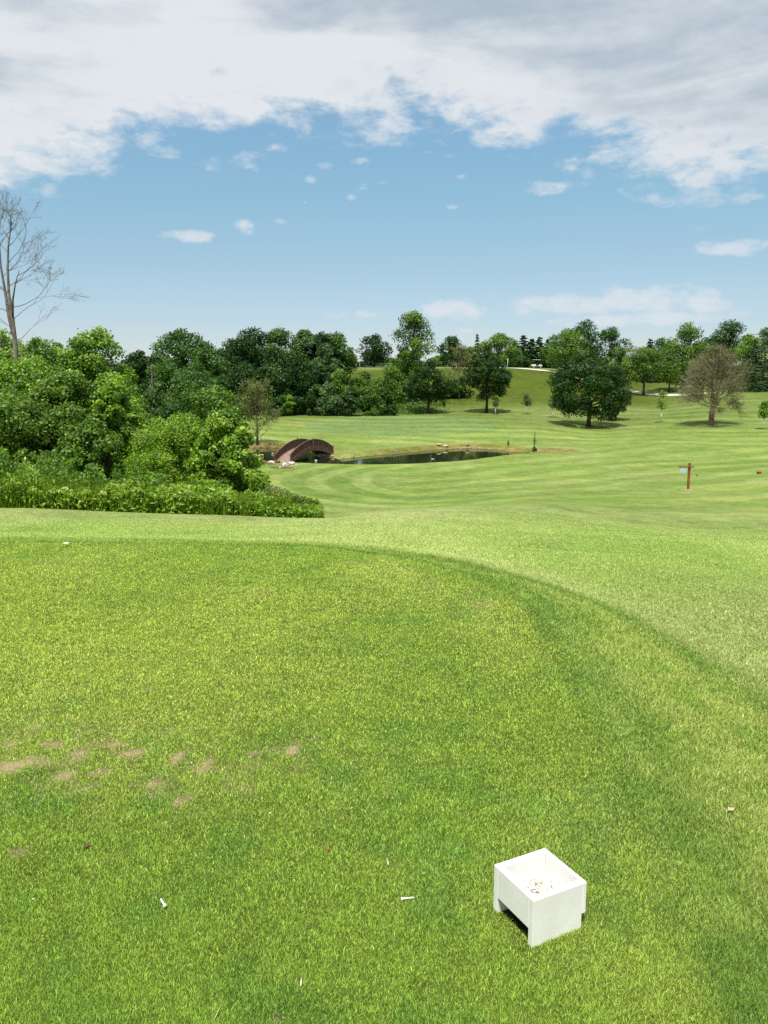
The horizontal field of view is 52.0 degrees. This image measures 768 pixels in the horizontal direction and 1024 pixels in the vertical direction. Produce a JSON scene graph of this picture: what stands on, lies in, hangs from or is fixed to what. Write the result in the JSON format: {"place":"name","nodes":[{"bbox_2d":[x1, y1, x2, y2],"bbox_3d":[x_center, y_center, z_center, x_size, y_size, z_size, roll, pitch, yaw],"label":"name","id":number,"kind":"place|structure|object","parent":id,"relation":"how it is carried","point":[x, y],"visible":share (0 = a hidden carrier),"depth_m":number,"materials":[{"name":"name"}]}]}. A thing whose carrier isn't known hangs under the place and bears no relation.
{"place":"outdoors","nodes":[
{"label":"outdoors","id":0,"kind":"place"},
{"bbox_2d":[0,457,324,517],"bbox_3d":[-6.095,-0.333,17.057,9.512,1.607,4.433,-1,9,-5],"label":"hedge","id":1,"kind":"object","parent":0,"point":[6,504],"depth_m":15.64,"materials":[{"name":"green plant"}]},
{"bbox_2d":[365,363,393,366],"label":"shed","id":2,"kind":"structure","parent":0,"point":[381,365],"depth_m":195.20,"materials":[{"name":"grey"}]},
{"bbox_2d":[0,367,767,1023],"bbox_3d":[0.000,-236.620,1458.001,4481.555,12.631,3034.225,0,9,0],"label":"ground","id":3,"kind":"structure","parent":0,"point":[632,459],"depth_m":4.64,"materials":[{"name":"green plant"}]},
{"bbox_2d":[0,328,24,388],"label":"tree","id":4,"kind":"object","parent":3,"relation":"on","point":[7,347],"visible":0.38,"depth_m":45.16,"materials":[{"name":"green plant"}]},
{"bbox_2d":[0,334,63,386],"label":"tree","id":5,"kind":"object","parent":3,"relation":"on","point":[35,344],"visible":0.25,"depth_m":42.61,"materials":[{"name":"green plant"}]},
{"bbox_2d":[0,351,69,450],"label":"shrub","id":6,"kind":"object","parent":3,"relation":"on","point":[18,375],"visible":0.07,"depth_m":24.41,"materials":[{"name":"green plant"}]},
{"bbox_2d":[0,384,73,469],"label":"shrub","id":7,"kind":"object","parent":3,"relation":"on","point":[16,408],"visible":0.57,"depth_m":21.66,"materials":[{"name":"green plant"}]},
{"bbox_2d":[0,185,88,388],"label":"bare tree","id":8,"kind":"object","parent":3,"relation":"on","point":[10,306],"visible":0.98,"depth_m":28.06,"materials":[{"name":"grey plant"}]},
{"bbox_2d":[0,368,125,468],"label":"shrub","id":9,"kind":"object","parent":3,"relation":"on","point":[56,394],"visible":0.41,"depth_m":22.57,"materials":[{"name":"green plant"}]},
{"bbox_2d":[50,415,132,481],"bbox_3d":[-7.804,-1.378,21.275,2.163,2.458,2.259,4,10,24],"label":"shrub","id":10,"kind":"object","parent":3,"relation":"on","point":[91,441],"visible":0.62,"depth_m":20.97,"materials":[{"name":"green plant"}]},
{"bbox_2d":[46,324,154,451],"bbox_3d":[-8.986,-3.133,24.741,3.456,5.419,3.419,0,9,0],"label":"tree","id":11,"kind":"object","parent":3,"relation":"on","point":[79,357],"visible":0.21,"depth_m":24.21,"materials":[{"name":"green plant"}]},
{"bbox_2d":[88,355,142,383],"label":"tree","id":12,"kind":"object","parent":3,"relation":"on","point":[113,362],"visible":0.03,"depth_m":136.80,"materials":[{"name":"green plant"}]},
{"bbox_2d":[85,374,150,471],"bbox_3d":[-7.697,-2.086,22.674,1.957,3.737,1.893,-2,9,-12],"label":"shrub","id":13,"kind":"object","parent":3,"relation":"on","point":[110,395],"visible":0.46,"depth_m":22.12,"materials":[{"name":"green plant"}]},
{"bbox_2d":[113,349,160,390],"bbox_3d":[-20.319,-9.142,65.315,4.094,8.596,4.175,-6,11,-31],"label":"tree","id":14,"kind":"object","parent":3,"relation":"on","point":[137,361],"visible":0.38,"depth_m":64.39,"materials":[{"name":"green plant"}]},
{"bbox_2d":[122,384,161,417],"bbox_3d":[-11.265,-3.544,35.894,2.770,4.537,2.784,0,9,0],"label":"tree","id":15,"kind":"object","parent":3,"relation":"on","point":[147,394],"visible":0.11,"depth_m":35.48,"materials":[{"name":"green plant"}]},
{"bbox_2d":[0,447,299,516],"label":"weeds","id":16,"kind":"object","parent":3,"relation":"on","point":[44,464],"visible":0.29,"depth_m":16.44,"materials":[{"name":"green plant"}]},
{"bbox_2d":[148,371,159,415],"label":"tree","id":17,"kind":"object","parent":3,"relation":"on","point":[152,374],"visible":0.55,"depth_m":35.62,"materials":[{"name":"green plant"}]},
{"bbox_2d":[141,412,167,468],"bbox_3d":[-7.340,-1.706,24.587,1.714,2.849,1.932,-8,12,-42],"label":"shrub","id":18,"kind":"object","parent":3,"relation":"on","point":[148,418],"visible":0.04,"depth_m":24.22,"materials":[{"name":"green plant"}]},
{"bbox_2d":[120,411,218,485],"bbox_3d":[-5.532,-1.370,21.601,3.943,2.822,3.566,0,9,0],"label":"shrub","id":19,"kind":"object","parent":3,"relation":"on","point":[174,438],"visible":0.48,"depth_m":20.93,"materials":[{"name":"green plant"}]},
{"bbox_2d":[147,360,192,414],"bbox_3d":[-13.679,-6.047,49.672,3.861,6.963,3.488,8,12,41],"label":"tree","id":20,"kind":"object","parent":3,"relation":"on","point":[164,372],"visible":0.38,"depth_m":48.79,"materials":[{"name":"green plant"}]},
{"bbox_2d":[153,401,199,479],"bbox_3d":[-9.056,-2.868,34.113,5.032,3.883,4.832,0,9,0],"label":"shrub","id":21,"kind":"object","parent":3,"relation":"on","point":[166,412],"visible":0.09,"depth_m":33.42,"materials":[{"name":"green plant"}]},
{"bbox_2d":[145,327,216,388],"bbox_3d":[-15.890,-9.611,63.318,5.753,10.285,6.133,0,9,0],"label":"tree","id":22,"kind":"object","parent":3,"relation":"on","point":[184,351],"visible":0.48,"depth_m":61.49,"materials":[{"name":"green plant"}]},
{"bbox_2d":[158,369,230,420],"bbox_3d":[-11.482,-5.443,47.758,4.476,6.376,4.673,-3,10,-20],"label":"tree","id":23,"kind":"object","parent":3,"relation":"on","point":[192,382],"visible":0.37,"depth_m":46.87,"materials":[{"name":"green plant"}]},
{"bbox_2d":[170,448,241,492],"bbox_3d":[-4.626,-0.841,20.760,2.200,1.950,2.144,4,10,21],"label":"shrub","id":24,"kind":"object","parent":3,"relation":"on","point":[185,480],"visible":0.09,"depth_m":20.38,"materials":[{"name":"green plant"}]},
{"bbox_2d":[183,346,233,390],"bbox_3d":[-13.265,-8.140,59.390,4.178,8.663,4.003,0,9,0],"label":"tree","id":25,"kind":"object","parent":3,"relation":"on","point":[207,359],"visible":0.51,"depth_m":58.52,"materials":[{"name":"green plant"}]},
{"bbox_2d":[188,385,245,430],"bbox_3d":[-8.165,-3.645,37.985,2.946,4.981,3.127,0,9,0],"label":"tree","id":26,"kind":"object","parent":3,"relation":"on","point":[212,397],"visible":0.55,"depth_m":37.27,"materials":[{"name":"green plant"}]},
{"bbox_2d":[182,406,264,492],"bbox_3d":[-4.111,-1.271,20.409,2.076,2.939,1.933,8,12,41],"label":"shrub","id":27,"kind":"object","parent":3,"relation":"on","point":[227,440],"visible":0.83,"depth_m":20.00,"materials":[{"name":"green plant"}]},
{"bbox_2d":[212,348,240,404],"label":"tree","id":28,"kind":"object","parent":3,"relation":"on","point":[220,352],"visible":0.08,"depth_m":118.18,"materials":[{"name":"green plant"}]},
{"bbox_2d":[217,339,246,404],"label":"tree","id":29,"kind":"object","parent":3,"relation":"on","point":[231,352],"visible":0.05,"depth_m":121.60,"materials":[{"name":"green plant"}]},
{"bbox_2d":[225,360,272,402],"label":"tree","id":30,"kind":"object","parent":3,"relation":"on","point":[242,371],"visible":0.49,"depth_m":114.47,"materials":[{"name":"green plant"}]},
{"bbox_2d":[231,383,270,413],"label":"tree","id":31,"kind":"object","parent":3,"relation":"on","point":[251,402],"visible":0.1,"depth_m":114.07,"materials":[{"name":"green plant"}]},
{"bbox_2d":[221,326,285,384],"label":"tree","id":32,"kind":"object","parent":3,"relation":"on","point":[243,339],"visible":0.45,"depth_m":119.80,"materials":[{"name":"green plant"}]},
{"bbox_2d":[232,375,283,445],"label":"tree","id":33,"kind":"object","parent":3,"relation":"on","point":[257,388],"visible":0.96,"depth_m":74.83,"materials":[{"name":"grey plant"}]},
{"bbox_2d":[248,468,272,493],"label":"shrub","id":34,"kind":"object","parent":3,"relation":"on","point":[256,478],"visible":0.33,"depth_m":18.61,"materials":[{"name":"green plant"}]},
{"bbox_2d":[250,362,294,397],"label":"tree","id":35,"kind":"object","parent":3,"relation":"on","point":[271,369],"visible":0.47,"depth_m":115.40,"materials":[{"name":"green plant"}]},
{"bbox_2d":[265,397,288,414],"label":"shrub","id":36,"kind":"object","parent":3,"relation":"on","point":[275,402],"visible":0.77,"depth_m":112.52,"materials":[{"name":"green plant"}]},
{"bbox_2d":[247,326,311,368],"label":"tree","id":37,"kind":"object","parent":3,"relation":"on","point":[281,335],"visible":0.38,"depth_m":122.07,"materials":[{"name":"green plant"}]},
{"bbox_2d":[263,375,300,412],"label":"shrub","id":38,"kind":"object","parent":3,"relation":"on","point":[283,395],"visible":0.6,"depth_m":114.73,"materials":[{"name":"green plant"}]},
{"bbox_2d":[265,482,312,505],"bbox_3d":[-2.370,-0.159,17.724,0.995,1.252,4.430,-3,10,-20],"label":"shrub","id":39,"kind":"object","parent":3,"relation":"on","point":[277,492],"visible":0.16,"depth_m":16.71,"materials":[{"name":"green plant"}]},
{"bbox_2d":[281,394,296,415],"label":"shrub","id":40,"kind":"object","parent":3,"relation":"on","point":[289,404],"visible":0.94,"depth_m":113.55,"materials":[{"name":"green plant"}]},
{"bbox_2d":[258,351,321,398],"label":"tree","id":41,"kind":"object","parent":3,"relation":"on","point":[293,364],"visible":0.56,"depth_m":116.15,"materials":[{"name":"green plant"}]},
{"bbox_2d":[287,371,313,414],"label":"shrub","id":42,"kind":"object","parent":3,"relation":"on","point":[301,399],"visible":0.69,"depth_m":115.45,"materials":[{"name":"green plant"}]},
{"bbox_2d":[274,438,333,461],"bbox_3d":[-6.300,-4.883,63.185,1.445,2.130,8.340,3,10,19],"label":"footbridge","id":43,"kind":"object","parent":3,"relation":"on","point":[294,450],"visible":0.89,"depth_m":62.00,"materials":[{"name":"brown wood"}]},
{"bbox_2d":[288,329,323,384],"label":"tree","id":44,"kind":"object","parent":3,"relation":"on","point":[304,337],"visible":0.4,"depth_m":124.30,"materials":[{"name":"green plant"}]},
{"bbox_2d":[304,384,326,415],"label":"shrub","id":45,"kind":"object","parent":3,"relation":"on","point":[311,404],"visible":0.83,"depth_m":115.08,"materials":[{"name":"green plant"}]},
{"bbox_2d":[310,342,339,388],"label":"tree","id":46,"kind":"object","parent":3,"relation":"on","point":[324,349],"visible":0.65,"depth_m":121.15,"materials":[{"name":"green plant"}]},
{"bbox_2d":[306,331,346,387],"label":"tree","id":47,"kind":"object","parent":3,"relation":"on","point":[321,336],"visible":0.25,"depth_m":126.51,"materials":[{"name":"green plant"}]},
{"bbox_2d":[313,381,347,415],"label":"shrub","id":48,"kind":"object","parent":3,"relation":"on","point":[329,398],"visible":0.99,"depth_m":114.79,"materials":[{"name":"green plant"}]},
{"bbox_2d":[314,330,357,393],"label":"tree","id":49,"kind":"object","parent":3,"relation":"on","point":[341,341],"visible":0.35,"depth_m":128.65,"materials":[{"name":"green plant"}]},
{"bbox_2d":[330,368,350,414],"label":"tree","id":50,"kind":"object","parent":3,"relation":"on","point":[340,374],"visible":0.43,"depth_m":116.78,"materials":[{"name":"green plant"}]},
{"bbox_2d":[335,386,366,415],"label":"shrub","id":51,"kind":"object","parent":3,"relation":"on","point":[353,398],"visible":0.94,"depth_m":114.83,"materials":[{"name":"green plant"}]},
{"bbox_2d":[351,376,366,395],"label":"shrub","id":52,"kind":"object","parent":3,"relation":"on","point":[358,384],"visible":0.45,"depth_m":139.26,"materials":[{"name":"green plant"}]},
{"bbox_2d":[351,370,374,385],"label":"shrub","id":53,"kind":"object","parent":3,"relation":"on","point":[364,375],"visible":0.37,"depth_m":147.07,"materials":[{"name":"green plant"}]},
{"bbox_2d":[359,387,381,415],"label":"shrub","id":54,"kind":"object","parent":3,"relation":"on","point":[371,406],"visible":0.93,"depth_m":116.12,"materials":[{"name":"green plant"}]},
{"bbox_2d":[363,377,383,397],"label":"shrub","id":55,"kind":"object","parent":3,"relation":"on","point":[371,385],"visible":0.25,"depth_m":135.81,"materials":[{"name":"green plant"}]},
{"bbox_2d":[356,333,393,366],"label":"tree","id":56,"kind":"object","parent":3,"relation":"on","point":[374,355],"visible":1,"depth_m":179.12,"materials":[{"name":"green plant"}]},
{"bbox_2d":[303,382,459,414],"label":"rough grass","id":57,"kind":"structure","parent":3,"relation":"on","point":[414,407],"depth_m":124.03,"materials":[{"name":"green plant"}]},
{"bbox_2d":[379,386,398,415],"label":"shrub","id":58,"kind":"object","parent":3,"relation":"on","point":[390,407],"visible":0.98,"depth_m":116.23,"materials":[{"name":"green plant"}]},
{"bbox_2d":[373,363,406,404],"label":"shrub","id":59,"kind":"object","parent":3,"relation":"on","point":[392,379],"visible":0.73,"depth_m":131.53,"materials":[{"name":"green plant"}]},
{"bbox_2d":[393,346,410,386],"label":"tree","id":60,"kind":"object","parent":3,"relation":"on","point":[399,361],"visible":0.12,"depth_m":142.98,"materials":[{"name":"green plant"}]},
{"bbox_2d":[393,380,411,402],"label":"shrub","id":61,"kind":"object","parent":3,"relation":"on","point":[404,395],"visible":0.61,"depth_m":131.45,"materials":[{"name":"green plant"}]},
{"bbox_2d":[388,309,435,382],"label":"tree","id":62,"kind":"object","parent":3,"relation":"on","point":[414,319],"visible":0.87,"depth_m":138.30,"materials":[{"name":"green plant"}]},
{"bbox_2d":[400,366,429,391],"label":"shrub","id":63,"kind":"object","parent":3,"relation":"on","point":[412,372],"visible":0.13,"depth_m":136.85,"materials":[{"name":"green plant"}]},
{"bbox_2d":[404,358,452,413],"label":"tree","id":64,"kind":"object","parent":3,"relation":"on","point":[438,390],"visible":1,"depth_m":116.51,"materials":[{"name":"green plant"}]},
{"bbox_2d":[428,355,452,366],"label":"tree","id":65,"kind":"object","parent":3,"relation":"on","point":[436,357],"visible":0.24,"depth_m":243.77,"materials":[{"name":"green plant"}]},
{"bbox_2d":[436,335,462,366],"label":"tree","id":66,"kind":"object","parent":3,"relation":"on","point":[453,341],"visible":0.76,"depth_m":184.96,"materials":[{"name":"green plant"}]},
{"bbox_2d":[444,379,463,397],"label":"shrub","id":67,"kind":"object","parent":3,"relation":"on","point":[452,388],"visible":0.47,"depth_m":134.00,"materials":[{"name":"green plant"}]},
{"bbox_2d":[439,340,473,398],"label":"tree","id":68,"kind":"object","parent":3,"relation":"on","point":[458,352],"visible":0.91,"depth_m":132.39,"materials":[{"name":"green plant"}]},
{"bbox_2d":[452,376,471,397],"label":"shrub","id":69,"kind":"object","parent":3,"relation":"on","point":[461,386],"visible":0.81,"depth_m":133.57,"materials":[{"name":"green plant"}]},
{"bbox_2d":[460,346,477,365],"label":"tree","id":70,"kind":"object","parent":3,"relation":"on","point":[472,352],"visible":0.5,"depth_m":183.42,"materials":[{"name":"green plant"}]},
{"bbox_2d":[462,351,513,412],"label":"tree","id":71,"kind":"object","parent":3,"relation":"on","point":[500,381],"visible":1,"depth_m":116.06,"materials":[{"name":"green plant"}]},
{"bbox_2d":[492,397,499,413],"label":"sapling","id":72,"kind":"object","parent":3,"relation":"on","point":[495,405],"visible":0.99,"depth_m":115.06,"materials":[{"name":"green plant"}]},
{"bbox_2d":[474,332,521,367],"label":"tree","id":73,"kind":"object","parent":3,"relation":"on","point":[499,340],"visible":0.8,"depth_m":176.49,"materials":[{"name":"green plant"}]},
{"bbox_2d":[508,355,531,367],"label":"shrub","id":74,"kind":"object","parent":3,"relation":"on","point":[522,361],"visible":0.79,"depth_m":185.06,"materials":[{"name":"green plant"}]},
{"bbox_2d":[516,335,530,367],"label":"spruce tree","id":75,"kind":"object","parent":3,"relation":"on","point":[524,345],"visible":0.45,"depth_m":191.46,"materials":[{"name":"green plant"}]},
{"bbox_2d":[521,393,532,413],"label":"sapling","id":76,"kind":"object","parent":3,"relation":"on","point":[526,401],"visible":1,"depth_m":114.76,"materials":[{"name":"green plant"}]},
{"bbox_2d":[521,339,541,367],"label":"spruce tree","id":77,"kind":"object","parent":3,"relation":"on","point":[532,355],"visible":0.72,"depth_m":189.68,"materials":[{"name":"green plant"}]},
{"bbox_2d":[533,337,544,366],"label":"spruce tree","id":78,"kind":"object","parent":3,"relation":"on","point":[539,343],"visible":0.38,"depth_m":191.57,"materials":[{"name":"green plant"}]},
{"bbox_2d":[493,848,586,947],"bbox_3d":[0.468,1.169,2.380,0.195,0.169,0.196,-5,10,-27],"label":"tee box","id":79,"kind":"object","parent":3,"relation":"on","point":[546,916],"visible":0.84,"depth_m":2.32,"materials":[{"name":"white paint"}]},
{"bbox_2d":[537,355,555,367],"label":"shrub","id":80,"kind":"object","parent":3,"relation":"on","point":[542,361],"visible":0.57,"depth_m":187.62,"materials":[{"name":"green plant"}]},
{"bbox_2d":[547,394,557,417],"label":"sapling","id":81,"kind":"object","parent":3,"relation":"on","point":[551,405],"visible":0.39,"depth_m":110.76,"materials":[{"name":"green plant"}]},
{"bbox_2d":[539,328,591,370],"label":"tree","id":82,"kind":"object","parent":3,"relation":"on","point":[566,337],"visible":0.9,"depth_m":160.79,"materials":[{"name":"green plant"}]},
{"bbox_2d":[570,319,604,363],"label":"tree","id":83,"kind":"object","parent":3,"relation":"on","point":[583,328],"visible":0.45,"depth_m":167.38,"materials":[{"name":"green plant"}]},
{"bbox_2d":[544,351,632,426],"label":"tree","id":84,"kind":"object","parent":3,"relation":"on","point":[595,381],"visible":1,"depth_m":99.44,"materials":[{"name":"green plant"}]},
{"bbox_2d":[589,326,633,380],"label":"tree","id":85,"kind":"object","parent":3,"relation":"on","point":[611,334],"visible":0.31,"depth_m":155.94,"materials":[{"name":"green plant"}]},
{"bbox_2d":[601,381,633,419],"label":"tree","id":86,"kind":"object","parent":3,"relation":"on","point":[624,407],"visible":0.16,"depth_m":108.33,"materials":[{"name":"green plant"}]},
{"bbox_2d":[602,347,636,387],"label":"tree","id":87,"kind":"object","parent":3,"relation":"on","point":[619,353],"visible":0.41,"depth_m":146.63,"materials":[{"name":"green plant"}]},
{"bbox_2d":[621,347,667,395],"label":"tree","id":88,"kind":"object","parent":3,"relation":"on","point":[645,361],"visible":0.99,"depth_m":141.12,"materials":[{"name":"green plant"}]},
{"bbox_2d":[637,339,663,382],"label":"spruce tree","id":89,"kind":"object","parent":3,"relation":"on","point":[650,344],"visible":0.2,"depth_m":168.30,"materials":[{"name":"green plant"}]},
{"bbox_2d":[654,337,666,356],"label":"tree","id":90,"kind":"object","parent":3,"relation":"on","point":[658,342],"visible":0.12,"depth_m":180.75,"materials":[{"name":"green plant"}]},
{"bbox_2d":[656,390,668,422],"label":"sapling","id":91,"kind":"object","parent":3,"relation":"on","point":[661,393],"visible":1,"depth_m":101.48,"materials":[{"name":"green plant"}]},
{"bbox_2d":[649,348,693,391],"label":"tree","id":92,"kind":"object","parent":3,"relation":"on","point":[672,372],"visible":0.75,"depth_m":145.68,"materials":[{"name":"green plant"}]},
{"bbox_2d":[658,321,708,389],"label":"tree","id":93,"kind":"object","parent":3,"relation":"on","point":[688,333],"visible":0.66,"depth_m":147.57,"materials":[{"name":"green plant"}]},
{"bbox_2d":[679,463,693,488],"bbox_3d":[12.294,-1.341,32.092,0.597,1.315,0.136,1,9,6],"label":"tee sign","id":94,"kind":"object","parent":3,"relation":"on","point":[689,466],"visible":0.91,"depth_m":32.00,"materials":[{"name":"brown wood"}]},
{"bbox_2d":[678,340,715,383],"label":"tree","id":95,"kind":"object","parent":3,"relation":"on","point":[701,353],"visible":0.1,"depth_m":160.93,"materials":[{"name":"green plant"}]},
{"bbox_2d":[669,342,766,425],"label":"bare tree","id":96,"kind":"object","parent":3,"relation":"on","point":[717,357],"visible":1,"depth_m":93.54,"materials":[{"name":"brown plant"}]},
{"bbox_2d":[707,319,746,376],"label":"tree","id":97,"kind":"object","parent":3,"relation":"on","point":[725,333],"visible":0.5,"depth_m":176.62,"materials":[{"name":"green plant"}]},
{"bbox_2d":[730,333,766,380],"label":"tree","id":98,"kind":"object","parent":3,"relation":"on","point":[747,340],"visible":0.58,"depth_m":167.88,"materials":[{"name":"green plant"}]},
{"bbox_2d":[735,341,767,391],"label":"spruce tree","id":99,"kind":"object","parent":3,"relation":"on","point":[753,381],"visible":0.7,"depth_m":139.87,"materials":[{"name":"green plant"}]},
{"bbox_2d":[754,327,767,371],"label":"tree","id":100,"kind":"object","parent":3,"relation":"on","point":[763,332],"visible":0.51,"depth_m":173.66,"materials":[{"name":"green plant"}]},
{"bbox_2d":[757,400,767,428],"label":"sapling","id":101,"kind":"object","parent":3,"relation":"on","point":[763,411],"visible":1,"depth_m":88.46,"materials":[{"name":"green plant"}]},
{"bbox_2d":[0,0,767,373],"label":"sky","id":102,"kind":"structure","parent":0,"point":[215,169],"materials":[{"name":"blue"}]},
{"bbox_2d":[254,448,524,463],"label":"pond water","id":103,"kind":"structure","parent":0,"point":[448,455],"depth_m":65.72,"materials":[{"name":"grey liquid"}]},
{"bbox_2d":[499,367,707,395],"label":"cart path","id":104,"kind":"structure","parent":0,"point":[637,392],"depth_m":146.80,"materials":[{"name":"concrete"}]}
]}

